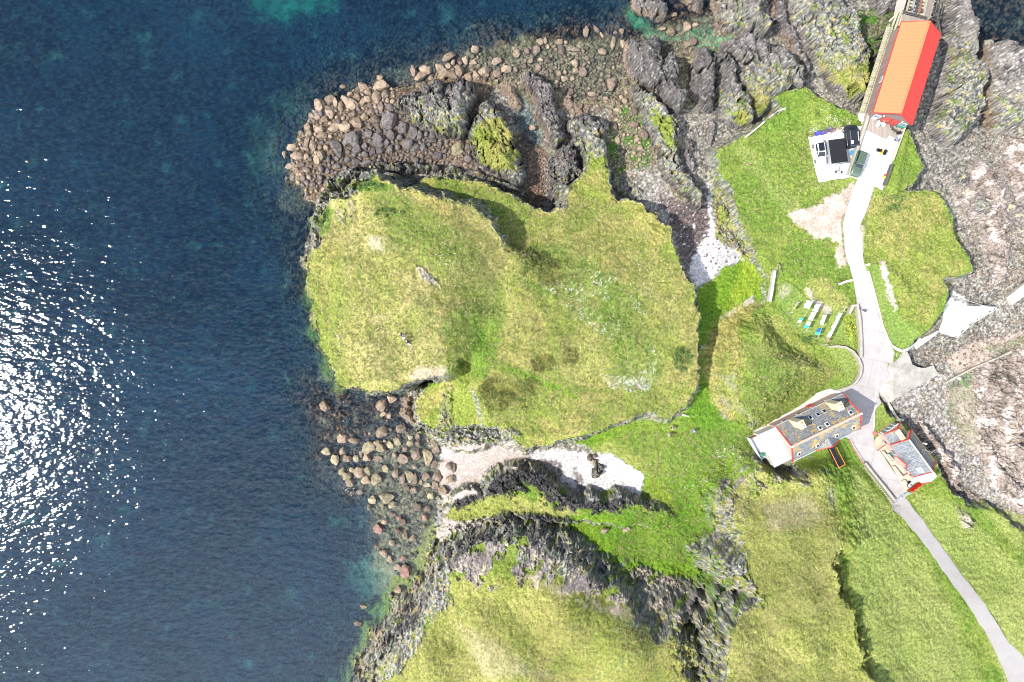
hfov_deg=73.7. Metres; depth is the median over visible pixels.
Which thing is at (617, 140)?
boulder
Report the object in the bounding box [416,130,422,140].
boulder
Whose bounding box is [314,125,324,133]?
boulder
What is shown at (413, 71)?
boulder
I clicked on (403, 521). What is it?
boulder
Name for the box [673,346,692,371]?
bramble thicket
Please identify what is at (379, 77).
boulder
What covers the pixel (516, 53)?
boulder
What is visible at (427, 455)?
boulder
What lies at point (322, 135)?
boulder
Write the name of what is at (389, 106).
boulder
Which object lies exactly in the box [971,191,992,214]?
rock ridge
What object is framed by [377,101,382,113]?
boulder
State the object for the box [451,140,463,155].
boulder
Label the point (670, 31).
boulder
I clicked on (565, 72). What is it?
cobbles
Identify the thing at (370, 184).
coastal shrub
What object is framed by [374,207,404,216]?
coastal shrub
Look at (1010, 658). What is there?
gravel track
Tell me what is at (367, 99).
boulder
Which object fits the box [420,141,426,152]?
boulder
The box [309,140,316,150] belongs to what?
boulder
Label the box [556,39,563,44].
boulder
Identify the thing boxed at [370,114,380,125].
boulder
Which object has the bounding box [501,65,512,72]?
boulder
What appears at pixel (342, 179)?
rock ridge
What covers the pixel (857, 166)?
parked car
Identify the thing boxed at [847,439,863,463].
pipe railing
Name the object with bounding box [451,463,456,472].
boulder
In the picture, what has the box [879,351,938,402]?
concrete slipway
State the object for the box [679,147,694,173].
rock ridge
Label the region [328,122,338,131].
boulder
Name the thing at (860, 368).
garden wall
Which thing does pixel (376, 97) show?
boulder
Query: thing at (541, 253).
bramble thicket
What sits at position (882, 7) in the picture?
rock ridge
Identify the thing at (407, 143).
boulder
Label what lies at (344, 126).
boulder
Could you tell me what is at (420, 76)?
boulder
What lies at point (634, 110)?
boulder
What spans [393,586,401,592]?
boulder
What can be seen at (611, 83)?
boulder
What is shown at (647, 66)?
rock ridge
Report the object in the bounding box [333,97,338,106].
boulder
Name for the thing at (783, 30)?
rock ridge
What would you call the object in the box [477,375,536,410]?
bramble thicket
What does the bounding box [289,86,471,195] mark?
cobbles
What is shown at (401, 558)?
boulder
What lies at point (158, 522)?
sea
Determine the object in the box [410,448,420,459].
boulder
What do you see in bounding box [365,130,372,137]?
boulder
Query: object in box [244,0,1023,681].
ground
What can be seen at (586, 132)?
rock ridge
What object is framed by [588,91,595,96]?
boulder
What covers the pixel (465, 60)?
boulder
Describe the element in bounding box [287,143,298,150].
boulder
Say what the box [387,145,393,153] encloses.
boulder
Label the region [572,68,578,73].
boulder
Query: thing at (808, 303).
hanging cloth
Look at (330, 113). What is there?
boulder
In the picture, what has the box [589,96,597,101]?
boulder
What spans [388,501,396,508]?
boulder
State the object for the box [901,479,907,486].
gatepost stone
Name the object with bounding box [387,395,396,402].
boulder
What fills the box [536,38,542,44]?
boulder
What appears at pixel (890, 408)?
sea wall
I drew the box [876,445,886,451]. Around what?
patio wall
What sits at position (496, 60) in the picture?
boulder
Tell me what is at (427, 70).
boulder
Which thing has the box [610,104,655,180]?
cobbles
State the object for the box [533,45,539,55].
boulder
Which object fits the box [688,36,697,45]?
boulder
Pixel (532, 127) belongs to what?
boulder
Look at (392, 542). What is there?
boulder
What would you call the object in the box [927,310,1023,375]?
cobbles
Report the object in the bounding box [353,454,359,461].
boulder
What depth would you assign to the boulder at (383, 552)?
124.50 m
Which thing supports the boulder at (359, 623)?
in the sea
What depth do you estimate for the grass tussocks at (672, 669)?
111.31 m
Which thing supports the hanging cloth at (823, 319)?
hanging from the clothes line
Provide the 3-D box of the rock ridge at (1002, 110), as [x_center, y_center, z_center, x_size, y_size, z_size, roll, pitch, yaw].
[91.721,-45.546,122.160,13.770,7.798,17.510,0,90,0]
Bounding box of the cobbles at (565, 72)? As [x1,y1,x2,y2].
[407,40,627,122]
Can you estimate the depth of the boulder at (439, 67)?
124.56 m
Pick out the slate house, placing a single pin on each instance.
(829, 421)
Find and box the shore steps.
[933,0,946,32]
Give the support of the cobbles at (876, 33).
on the ground at (522, 516)
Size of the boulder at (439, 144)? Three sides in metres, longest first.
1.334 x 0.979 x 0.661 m
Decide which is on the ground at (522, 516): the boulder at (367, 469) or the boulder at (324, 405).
the boulder at (367, 469)
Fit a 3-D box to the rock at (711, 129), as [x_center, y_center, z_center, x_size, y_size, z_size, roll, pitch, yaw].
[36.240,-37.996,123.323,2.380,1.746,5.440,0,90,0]
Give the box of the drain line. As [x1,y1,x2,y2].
[873,346,884,430]
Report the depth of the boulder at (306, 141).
123.75 m
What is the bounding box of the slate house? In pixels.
[746,393,861,467]
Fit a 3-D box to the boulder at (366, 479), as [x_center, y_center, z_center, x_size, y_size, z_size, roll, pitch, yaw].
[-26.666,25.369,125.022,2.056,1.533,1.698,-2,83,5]
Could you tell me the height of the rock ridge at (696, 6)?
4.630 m
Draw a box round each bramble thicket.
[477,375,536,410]
[518,246,551,275]
[530,356,554,371]
[537,263,564,286]
[563,347,578,364]
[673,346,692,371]
[801,333,821,345]
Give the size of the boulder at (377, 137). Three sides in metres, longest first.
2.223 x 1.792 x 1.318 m
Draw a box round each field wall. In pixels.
[745,108,785,137]
[767,270,775,301]
[838,279,853,284]
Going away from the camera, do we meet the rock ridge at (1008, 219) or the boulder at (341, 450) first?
the rock ridge at (1008, 219)
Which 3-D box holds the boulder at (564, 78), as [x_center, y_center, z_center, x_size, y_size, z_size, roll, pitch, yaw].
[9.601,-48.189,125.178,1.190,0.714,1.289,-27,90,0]
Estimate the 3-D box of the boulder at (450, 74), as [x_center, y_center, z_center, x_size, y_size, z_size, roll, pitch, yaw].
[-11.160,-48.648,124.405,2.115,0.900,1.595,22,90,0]
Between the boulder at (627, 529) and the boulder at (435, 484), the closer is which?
the boulder at (627, 529)
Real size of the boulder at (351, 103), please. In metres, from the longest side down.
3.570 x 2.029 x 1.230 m
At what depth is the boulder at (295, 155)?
123.63 m
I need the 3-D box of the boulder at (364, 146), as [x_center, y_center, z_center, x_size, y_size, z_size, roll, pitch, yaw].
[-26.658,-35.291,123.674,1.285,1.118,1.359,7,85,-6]
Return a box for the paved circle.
[874,435,887,450]
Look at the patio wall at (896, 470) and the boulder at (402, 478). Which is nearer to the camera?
the patio wall at (896, 470)
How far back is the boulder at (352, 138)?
122.88 m
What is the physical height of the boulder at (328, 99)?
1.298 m
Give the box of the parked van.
[842,125,859,148]
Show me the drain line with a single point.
(876, 388)
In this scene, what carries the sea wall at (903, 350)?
on the ground at (522, 516)
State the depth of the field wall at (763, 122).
119.69 m
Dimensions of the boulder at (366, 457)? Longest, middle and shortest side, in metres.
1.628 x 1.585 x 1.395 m
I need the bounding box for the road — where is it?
[835,179,906,497]
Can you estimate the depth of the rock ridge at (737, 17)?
122.57 m
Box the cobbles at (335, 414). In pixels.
[318,400,396,431]
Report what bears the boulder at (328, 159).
on the ground at (522, 516)
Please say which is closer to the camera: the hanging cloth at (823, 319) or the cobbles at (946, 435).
the hanging cloth at (823, 319)
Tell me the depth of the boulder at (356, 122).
123.59 m
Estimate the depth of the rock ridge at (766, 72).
120.20 m
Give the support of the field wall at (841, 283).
on the ground at (522, 516)
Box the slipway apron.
[938,291,996,337]
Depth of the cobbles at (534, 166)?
123.97 m
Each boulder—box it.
[285,163,291,169]
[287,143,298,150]
[290,151,303,159]
[304,123,311,129]
[304,137,309,146]
[305,129,312,136]
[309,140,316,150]
[313,154,320,164]
[314,98,324,111]
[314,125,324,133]
[316,132,326,138]
[317,150,324,160]
[319,401,330,410]
[320,116,328,122]
[321,447,330,454]
[324,95,333,103]
[325,109,334,118]
[326,155,330,162]
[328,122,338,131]
[329,139,341,157]
[330,455,338,464]
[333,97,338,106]
[337,100,343,111]
[337,433,347,442]
[338,121,350,132]
[338,467,345,474]
[339,447,344,454]
[341,95,358,109]
[342,137,349,145]
[342,471,352,480]
[343,454,351,461]
[345,131,359,145]
[345,478,354,486]
[348,437,359,443]
[349,117,361,128]
[352,142,361,153]
[352,157,359,166]
[353,92,360,99]
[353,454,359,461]
[353,466,365,477]
[354,620,363,626]
[358,82,367,91]
[359,97,365,105]
[360,112,367,120]
[360,603,366,608]
[361,142,367,149]
[361,159,370,165]
[361,475,370,483]
[362,441,374,453]
[362,454,370,460]
[364,88,370,94]
[364,96,371,101]
[364,466,370,475]
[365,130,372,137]
[367,108,374,115]
[368,495,375,503]
[369,147,375,155]
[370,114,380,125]
[370,473,381,485]
[371,90,380,103]
[371,142,383,146]
[372,133,384,141]
[372,455,381,461]
[373,79,389,89]
[373,439,381,446]
[373,523,385,533]
[375,147,384,153]
[375,399,386,411]
[375,444,385,451]
[376,425,387,437]
[377,75,383,80]
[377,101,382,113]
[379,492,394,503]
[379,548,387,556]
[380,110,396,129]
[380,519,387,524]
[381,89,388,97]
[382,464,390,472]
[384,139,389,145]
[385,103,394,111]
[386,129,395,139]
[386,440,393,448]
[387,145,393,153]
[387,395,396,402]
[387,555,393,561]
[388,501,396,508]
[389,511,395,517]
[389,540,394,545]
[391,469,398,477]
[393,437,401,446]
[393,563,401,570]
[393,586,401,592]
[396,134,402,139]
[396,423,406,432]
[397,453,410,463]
[398,121,407,133]
[398,555,405,561]
[399,518,407,525]
[400,473,405,484]
[400,564,411,577]
[401,137,412,150]
[402,530,407,539]
[404,485,410,489]
[405,469,412,482]
[406,439,413,446]
[409,125,417,140]
[409,535,415,541]
[410,64,417,76]
[410,143,419,151]
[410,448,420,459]
[411,472,418,484]
[411,486,417,493]
[413,501,422,510]
[414,71,426,80]
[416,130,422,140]
[419,65,431,74]
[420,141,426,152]
[422,447,432,465]
[422,472,430,480]
[422,513,428,521]
[424,506,431,510]
[427,492,433,498]
[428,138,437,142]
[429,132,435,137]
[430,459,437,468]
[431,481,439,488]
[432,445,439,453]
[432,469,442,481]
[433,152,442,159]
[435,63,443,72]
[437,68,446,79]
[437,141,442,147]
[438,485,448,494]
[442,52,455,61]
[444,63,452,68]
[445,70,455,78]
[445,462,452,469]
[445,475,454,482]
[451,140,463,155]
[451,159,462,166]
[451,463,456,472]
[455,64,462,77]
[462,56,467,64]
[464,73,471,80]
[469,60,476,65]
[471,45,479,53]
[472,71,479,80]
[478,65,489,77]
[492,57,501,64]
[493,70,500,77]
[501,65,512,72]
[513,49,520,57]
[524,47,529,54]
[526,57,533,63]
[528,124,536,129]
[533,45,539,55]
[535,64,540,72]
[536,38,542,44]
[544,56,549,63]
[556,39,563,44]
[558,45,564,56]
[561,76,567,81]
[565,88,574,95]
[570,47,580,51]
[571,59,577,67]
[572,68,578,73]
[578,67,586,76]
[583,25,588,37]
[587,454,592,460]
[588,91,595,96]
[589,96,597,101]
[593,25,599,33]
[596,106,601,112]
[598,48,606,54]
[600,527,608,533]
[607,77,616,90]
[609,36,615,50]
[610,123,617,129]
[613,107,621,112]
[615,136,619,144]
[620,39,624,47]
[622,79,628,85]
[623,526,630,531]
[630,121,638,127]
[631,107,637,114]
[640,130,647,139]
[666,27,674,36]
[683,21,691,31]
[684,40,689,47]
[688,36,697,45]
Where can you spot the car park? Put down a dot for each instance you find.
(825, 172)
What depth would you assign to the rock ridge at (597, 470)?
122.22 m
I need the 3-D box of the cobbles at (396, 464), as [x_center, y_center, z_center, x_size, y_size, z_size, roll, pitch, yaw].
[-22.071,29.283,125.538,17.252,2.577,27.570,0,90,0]
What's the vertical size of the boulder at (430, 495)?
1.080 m
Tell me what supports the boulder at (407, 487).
on the ground at (522, 516)
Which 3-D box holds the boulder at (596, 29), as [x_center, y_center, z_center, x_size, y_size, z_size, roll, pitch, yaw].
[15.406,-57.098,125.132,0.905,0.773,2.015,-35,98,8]
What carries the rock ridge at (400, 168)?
on the ground at (522, 516)
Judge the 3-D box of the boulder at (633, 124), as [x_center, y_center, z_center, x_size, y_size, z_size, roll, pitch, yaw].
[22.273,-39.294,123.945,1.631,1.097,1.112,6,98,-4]
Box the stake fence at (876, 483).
[862,466,892,503]
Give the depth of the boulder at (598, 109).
124.18 m
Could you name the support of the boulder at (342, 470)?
on the ground at (522, 516)
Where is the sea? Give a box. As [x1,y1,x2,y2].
[0,0,598,681]
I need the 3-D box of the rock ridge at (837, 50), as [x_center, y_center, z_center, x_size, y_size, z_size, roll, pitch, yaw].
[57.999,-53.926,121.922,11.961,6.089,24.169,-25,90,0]
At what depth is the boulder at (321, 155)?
123.48 m
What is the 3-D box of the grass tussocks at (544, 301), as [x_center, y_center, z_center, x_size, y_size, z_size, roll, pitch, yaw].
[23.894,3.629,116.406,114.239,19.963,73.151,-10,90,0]
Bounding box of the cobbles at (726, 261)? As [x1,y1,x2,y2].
[696,211,738,270]
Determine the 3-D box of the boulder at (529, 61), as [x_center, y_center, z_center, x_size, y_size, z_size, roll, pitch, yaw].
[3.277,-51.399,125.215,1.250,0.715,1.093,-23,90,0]
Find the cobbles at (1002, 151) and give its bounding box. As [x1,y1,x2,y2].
[968,131,1015,180]
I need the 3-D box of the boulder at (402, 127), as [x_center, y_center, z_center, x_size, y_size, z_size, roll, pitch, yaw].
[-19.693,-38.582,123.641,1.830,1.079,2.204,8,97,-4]
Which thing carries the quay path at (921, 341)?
on the ground at (522, 516)
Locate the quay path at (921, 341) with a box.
[914,331,937,348]
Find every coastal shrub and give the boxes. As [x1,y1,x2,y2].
[313,208,325,230]
[355,174,384,190]
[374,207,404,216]
[885,194,907,212]
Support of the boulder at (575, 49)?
on the ground at (522, 516)
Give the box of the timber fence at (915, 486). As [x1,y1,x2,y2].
[908,482,922,491]
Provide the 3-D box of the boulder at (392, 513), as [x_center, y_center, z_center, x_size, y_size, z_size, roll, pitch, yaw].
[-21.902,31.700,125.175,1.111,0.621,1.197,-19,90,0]
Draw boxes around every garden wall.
[827,345,862,385]
[846,304,862,357]
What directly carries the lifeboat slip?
on the ground at (522, 516)
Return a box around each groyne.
[944,350,1011,382]
[1005,282,1023,304]
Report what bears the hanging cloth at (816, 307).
hanging from the clothes line
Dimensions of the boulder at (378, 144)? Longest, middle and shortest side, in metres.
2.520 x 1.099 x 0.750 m
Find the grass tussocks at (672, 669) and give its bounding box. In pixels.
[387,482,1023,681]
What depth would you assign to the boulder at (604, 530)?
119.27 m
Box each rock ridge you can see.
[318,166,366,206]
[378,160,525,194]
[395,78,477,140]
[399,395,416,424]
[468,100,527,189]
[501,79,523,114]
[519,71,565,150]
[547,143,581,203]
[558,97,592,114]
[565,113,608,167]
[590,458,603,478]
[621,35,686,116]
[628,84,702,210]
[630,0,667,22]
[678,0,702,12]
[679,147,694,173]
[684,138,694,153]
[687,46,716,114]
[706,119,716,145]
[708,0,772,37]
[711,50,754,128]
[719,32,804,120]
[767,0,809,79]
[786,0,870,104]
[864,0,896,15]
[914,418,962,490]
[923,0,989,146]
[948,164,969,189]
[968,163,1011,283]
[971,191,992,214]
[977,39,1023,134]
[980,451,1023,514]
[987,360,1023,469]
[1003,136,1023,200]
[1004,204,1013,226]
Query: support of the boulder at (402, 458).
on the ground at (522, 516)
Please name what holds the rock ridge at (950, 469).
on the ground at (522, 516)
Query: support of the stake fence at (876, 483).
on the retaining wall at (877, 479)
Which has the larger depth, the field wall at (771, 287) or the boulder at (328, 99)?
the boulder at (328, 99)
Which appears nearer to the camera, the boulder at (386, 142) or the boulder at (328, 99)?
the boulder at (386, 142)
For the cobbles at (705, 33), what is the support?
on the ground at (522, 516)
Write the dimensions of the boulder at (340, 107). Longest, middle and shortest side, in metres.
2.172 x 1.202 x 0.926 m
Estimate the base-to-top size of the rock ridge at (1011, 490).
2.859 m
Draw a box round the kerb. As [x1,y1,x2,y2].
[867,271,892,345]
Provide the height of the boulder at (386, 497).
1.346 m
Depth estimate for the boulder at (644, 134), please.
123.15 m
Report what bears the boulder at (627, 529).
on the ground at (522, 516)
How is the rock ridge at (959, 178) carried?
on the ground at (522, 516)
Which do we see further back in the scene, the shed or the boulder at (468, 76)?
the boulder at (468, 76)
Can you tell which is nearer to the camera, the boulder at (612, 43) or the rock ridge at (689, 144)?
the rock ridge at (689, 144)
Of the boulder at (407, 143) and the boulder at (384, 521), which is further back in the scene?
the boulder at (384, 521)
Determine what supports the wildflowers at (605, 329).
on the ground at (522, 516)
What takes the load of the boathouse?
on the ground at (522, 516)
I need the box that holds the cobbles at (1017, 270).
[954,225,1023,299]
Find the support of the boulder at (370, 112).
on the ground at (522, 516)
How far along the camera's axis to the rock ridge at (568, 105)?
124.35 m
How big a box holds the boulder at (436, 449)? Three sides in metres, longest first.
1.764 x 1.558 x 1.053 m
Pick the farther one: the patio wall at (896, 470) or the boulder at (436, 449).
the boulder at (436, 449)
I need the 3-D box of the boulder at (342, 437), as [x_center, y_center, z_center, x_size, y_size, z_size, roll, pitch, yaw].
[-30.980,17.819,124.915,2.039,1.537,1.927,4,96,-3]
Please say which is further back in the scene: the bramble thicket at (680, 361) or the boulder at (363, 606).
the boulder at (363, 606)
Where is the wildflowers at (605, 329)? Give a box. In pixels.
[325,104,849,489]
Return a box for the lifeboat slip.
[893,0,936,19]
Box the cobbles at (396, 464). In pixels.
[345,426,438,574]
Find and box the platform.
[895,8,934,22]
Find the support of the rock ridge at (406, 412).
on the ground at (522, 516)
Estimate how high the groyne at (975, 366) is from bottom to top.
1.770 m
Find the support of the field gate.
on the gravel track
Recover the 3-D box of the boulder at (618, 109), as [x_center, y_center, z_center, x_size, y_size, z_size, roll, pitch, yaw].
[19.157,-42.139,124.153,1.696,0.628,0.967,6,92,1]
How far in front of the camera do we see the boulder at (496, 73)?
124.67 m
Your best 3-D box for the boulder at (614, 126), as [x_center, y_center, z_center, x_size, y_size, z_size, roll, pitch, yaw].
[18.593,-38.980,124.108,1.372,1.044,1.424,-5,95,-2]
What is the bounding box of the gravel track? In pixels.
[888,489,1023,681]
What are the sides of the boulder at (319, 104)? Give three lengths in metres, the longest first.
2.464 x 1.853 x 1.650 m
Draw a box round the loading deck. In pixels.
[845,113,905,189]
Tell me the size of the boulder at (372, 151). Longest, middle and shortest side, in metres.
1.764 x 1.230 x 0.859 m
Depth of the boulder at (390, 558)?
124.72 m
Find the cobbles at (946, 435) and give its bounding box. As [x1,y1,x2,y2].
[905,377,1023,517]
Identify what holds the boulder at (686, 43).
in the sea
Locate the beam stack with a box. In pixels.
[889,10,902,30]
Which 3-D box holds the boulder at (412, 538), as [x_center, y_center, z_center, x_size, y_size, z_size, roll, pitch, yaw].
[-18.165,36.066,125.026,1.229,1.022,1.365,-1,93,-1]
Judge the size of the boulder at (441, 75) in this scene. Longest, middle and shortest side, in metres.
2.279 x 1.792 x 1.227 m
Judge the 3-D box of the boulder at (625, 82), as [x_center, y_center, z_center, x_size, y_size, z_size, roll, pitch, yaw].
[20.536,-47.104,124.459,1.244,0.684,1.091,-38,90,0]
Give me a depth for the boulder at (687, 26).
124.66 m
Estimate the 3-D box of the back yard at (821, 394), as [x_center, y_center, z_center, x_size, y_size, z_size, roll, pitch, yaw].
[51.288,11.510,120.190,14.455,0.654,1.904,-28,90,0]
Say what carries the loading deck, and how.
on the ground at (522, 516)
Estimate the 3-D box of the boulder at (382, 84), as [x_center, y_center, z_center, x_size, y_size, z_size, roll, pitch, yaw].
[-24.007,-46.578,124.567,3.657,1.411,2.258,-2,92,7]
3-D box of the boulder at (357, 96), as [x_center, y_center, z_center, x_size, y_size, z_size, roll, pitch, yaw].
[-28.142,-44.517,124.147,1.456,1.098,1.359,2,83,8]
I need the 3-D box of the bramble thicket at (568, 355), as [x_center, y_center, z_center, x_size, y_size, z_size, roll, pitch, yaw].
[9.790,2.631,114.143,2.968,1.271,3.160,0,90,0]
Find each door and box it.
[880,117,891,123]
[886,119,900,125]
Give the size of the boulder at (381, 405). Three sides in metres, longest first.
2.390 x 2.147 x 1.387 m
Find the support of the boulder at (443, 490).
on the ground at (522, 516)
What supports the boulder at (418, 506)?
on the ground at (522, 516)
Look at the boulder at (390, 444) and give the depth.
124.72 m
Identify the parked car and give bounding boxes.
[812,139,825,165]
[850,150,867,177]
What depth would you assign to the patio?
120.23 m
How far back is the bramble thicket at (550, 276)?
112.82 m
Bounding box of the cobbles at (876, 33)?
[858,25,893,105]
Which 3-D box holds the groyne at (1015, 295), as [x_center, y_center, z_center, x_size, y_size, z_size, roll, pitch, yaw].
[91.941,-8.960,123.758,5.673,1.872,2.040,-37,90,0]
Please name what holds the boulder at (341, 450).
on the ground at (522, 516)
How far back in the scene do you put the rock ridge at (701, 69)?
121.99 m
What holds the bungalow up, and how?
on the ground at (522, 516)
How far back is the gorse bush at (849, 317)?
120.42 m
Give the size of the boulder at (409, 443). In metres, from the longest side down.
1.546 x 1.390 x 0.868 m
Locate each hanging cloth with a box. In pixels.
[803,300,812,307]
[808,312,815,319]
[812,304,820,311]
[820,315,825,324]
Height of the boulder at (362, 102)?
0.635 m
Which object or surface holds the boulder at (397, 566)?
on the ground at (522, 516)
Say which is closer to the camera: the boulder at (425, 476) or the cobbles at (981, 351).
the cobbles at (981, 351)
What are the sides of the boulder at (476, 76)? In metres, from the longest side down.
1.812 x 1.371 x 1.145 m
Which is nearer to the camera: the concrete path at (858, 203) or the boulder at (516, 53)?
the concrete path at (858, 203)
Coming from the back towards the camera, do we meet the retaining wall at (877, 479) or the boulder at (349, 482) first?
the boulder at (349, 482)
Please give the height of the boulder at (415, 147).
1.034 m
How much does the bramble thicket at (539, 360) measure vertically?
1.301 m
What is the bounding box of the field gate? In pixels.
[895,491,909,501]
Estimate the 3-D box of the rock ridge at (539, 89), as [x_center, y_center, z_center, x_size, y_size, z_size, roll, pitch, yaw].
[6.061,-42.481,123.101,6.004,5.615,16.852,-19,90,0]
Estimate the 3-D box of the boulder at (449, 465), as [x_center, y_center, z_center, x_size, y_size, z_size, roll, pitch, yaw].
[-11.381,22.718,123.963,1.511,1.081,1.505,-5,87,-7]
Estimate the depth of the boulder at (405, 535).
124.59 m
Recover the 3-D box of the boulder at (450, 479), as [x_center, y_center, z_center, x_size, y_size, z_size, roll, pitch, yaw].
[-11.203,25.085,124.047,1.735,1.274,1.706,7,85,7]
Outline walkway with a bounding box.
[857,24,892,123]
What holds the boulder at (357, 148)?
on the ground at (522, 516)
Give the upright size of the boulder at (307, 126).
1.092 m
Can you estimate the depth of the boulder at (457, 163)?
121.52 m
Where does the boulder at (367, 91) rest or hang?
on the ground at (522, 516)
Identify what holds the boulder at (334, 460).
on the ground at (522, 516)
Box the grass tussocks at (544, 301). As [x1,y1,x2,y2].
[314,117,959,565]
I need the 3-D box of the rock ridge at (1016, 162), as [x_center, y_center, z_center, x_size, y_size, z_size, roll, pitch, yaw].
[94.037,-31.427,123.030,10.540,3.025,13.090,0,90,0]
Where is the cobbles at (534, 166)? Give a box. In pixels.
[527,150,549,199]
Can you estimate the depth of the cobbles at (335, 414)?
125.17 m
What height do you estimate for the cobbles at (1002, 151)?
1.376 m
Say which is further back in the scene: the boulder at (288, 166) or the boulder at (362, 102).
the boulder at (288, 166)
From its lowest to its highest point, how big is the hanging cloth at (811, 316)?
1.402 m
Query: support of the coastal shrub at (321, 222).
on the ground at (522, 516)
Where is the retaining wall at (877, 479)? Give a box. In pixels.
[864,462,895,501]
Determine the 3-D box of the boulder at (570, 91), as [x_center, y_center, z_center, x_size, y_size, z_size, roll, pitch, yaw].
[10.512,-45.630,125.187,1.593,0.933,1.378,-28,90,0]
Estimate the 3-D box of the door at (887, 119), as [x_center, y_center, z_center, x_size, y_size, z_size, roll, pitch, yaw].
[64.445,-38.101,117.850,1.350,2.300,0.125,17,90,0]
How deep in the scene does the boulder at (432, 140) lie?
122.96 m
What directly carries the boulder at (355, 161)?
on the ground at (522, 516)
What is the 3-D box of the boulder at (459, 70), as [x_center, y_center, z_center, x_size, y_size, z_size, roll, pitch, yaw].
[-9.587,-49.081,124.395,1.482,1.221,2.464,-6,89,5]
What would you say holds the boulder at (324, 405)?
in the sea
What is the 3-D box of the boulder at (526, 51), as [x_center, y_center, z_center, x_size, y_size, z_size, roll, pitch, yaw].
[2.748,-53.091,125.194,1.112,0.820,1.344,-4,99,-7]
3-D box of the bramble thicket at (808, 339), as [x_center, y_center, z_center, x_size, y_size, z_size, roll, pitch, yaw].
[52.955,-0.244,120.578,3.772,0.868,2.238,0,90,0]
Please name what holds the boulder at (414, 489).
on the ground at (522, 516)
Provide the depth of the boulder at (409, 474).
124.56 m
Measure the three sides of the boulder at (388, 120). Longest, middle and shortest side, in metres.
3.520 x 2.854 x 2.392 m
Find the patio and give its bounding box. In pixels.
[884,449,910,489]
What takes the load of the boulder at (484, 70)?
on the ground at (522, 516)
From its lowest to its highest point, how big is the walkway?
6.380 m
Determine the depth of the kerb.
120.04 m
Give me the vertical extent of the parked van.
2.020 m
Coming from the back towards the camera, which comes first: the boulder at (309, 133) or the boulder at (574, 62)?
the boulder at (574, 62)
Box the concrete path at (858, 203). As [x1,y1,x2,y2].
[844,180,878,329]
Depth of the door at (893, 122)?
117.73 m
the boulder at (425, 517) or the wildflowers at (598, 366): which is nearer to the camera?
the wildflowers at (598, 366)
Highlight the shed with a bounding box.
[825,138,847,164]
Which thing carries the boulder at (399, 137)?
on the ground at (522, 516)
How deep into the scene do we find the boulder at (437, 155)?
122.26 m
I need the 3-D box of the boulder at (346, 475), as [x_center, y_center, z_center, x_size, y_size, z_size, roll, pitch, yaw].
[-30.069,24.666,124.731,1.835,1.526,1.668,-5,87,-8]
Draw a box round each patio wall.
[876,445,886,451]
[881,451,891,462]
[891,465,902,476]
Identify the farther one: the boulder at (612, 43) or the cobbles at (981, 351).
the boulder at (612, 43)
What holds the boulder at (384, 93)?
on the ground at (522, 516)
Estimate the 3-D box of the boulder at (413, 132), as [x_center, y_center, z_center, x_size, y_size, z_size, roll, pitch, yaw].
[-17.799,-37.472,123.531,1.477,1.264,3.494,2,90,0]
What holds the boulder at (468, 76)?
on the ground at (522, 516)
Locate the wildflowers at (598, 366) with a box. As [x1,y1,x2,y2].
[334,273,813,389]
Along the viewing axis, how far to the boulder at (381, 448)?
124.27 m
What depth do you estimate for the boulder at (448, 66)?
124.94 m
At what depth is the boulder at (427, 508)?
124.81 m
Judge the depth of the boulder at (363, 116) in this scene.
123.80 m
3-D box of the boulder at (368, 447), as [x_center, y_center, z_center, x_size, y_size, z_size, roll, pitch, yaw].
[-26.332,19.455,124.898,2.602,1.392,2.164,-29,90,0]
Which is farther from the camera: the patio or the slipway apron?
the slipway apron
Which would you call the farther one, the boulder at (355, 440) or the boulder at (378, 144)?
the boulder at (355, 440)
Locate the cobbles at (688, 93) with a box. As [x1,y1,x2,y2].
[665,48,706,140]
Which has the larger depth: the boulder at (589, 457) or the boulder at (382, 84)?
the boulder at (382, 84)
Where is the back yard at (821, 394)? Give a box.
[767,388,840,425]
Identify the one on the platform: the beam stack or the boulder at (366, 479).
the beam stack
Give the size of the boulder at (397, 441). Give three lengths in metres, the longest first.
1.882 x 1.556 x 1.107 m
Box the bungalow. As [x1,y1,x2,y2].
[877,422,936,483]
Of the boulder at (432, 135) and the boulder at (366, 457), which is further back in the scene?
the boulder at (366, 457)
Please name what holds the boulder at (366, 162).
on the ground at (522, 516)
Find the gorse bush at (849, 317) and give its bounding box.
[845,316,855,337]
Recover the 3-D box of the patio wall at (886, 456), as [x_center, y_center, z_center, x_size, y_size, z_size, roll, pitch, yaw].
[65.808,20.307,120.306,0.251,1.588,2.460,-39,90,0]
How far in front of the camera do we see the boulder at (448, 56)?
124.48 m
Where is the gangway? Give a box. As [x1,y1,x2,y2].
[827,447,844,467]
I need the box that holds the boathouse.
[860,20,940,125]
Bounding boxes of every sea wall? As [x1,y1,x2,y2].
[885,402,903,421]
[892,338,920,351]
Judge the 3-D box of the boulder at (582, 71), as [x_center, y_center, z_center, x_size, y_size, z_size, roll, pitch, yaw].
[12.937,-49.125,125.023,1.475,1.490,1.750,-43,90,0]
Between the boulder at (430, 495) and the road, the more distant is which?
the boulder at (430, 495)
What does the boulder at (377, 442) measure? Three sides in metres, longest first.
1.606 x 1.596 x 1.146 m
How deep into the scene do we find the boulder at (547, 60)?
124.64 m
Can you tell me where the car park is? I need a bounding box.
[808,126,861,181]
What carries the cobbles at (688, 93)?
on the ground at (522, 516)
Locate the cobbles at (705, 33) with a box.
[633,25,735,56]
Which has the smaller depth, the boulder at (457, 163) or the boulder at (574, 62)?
the boulder at (457, 163)

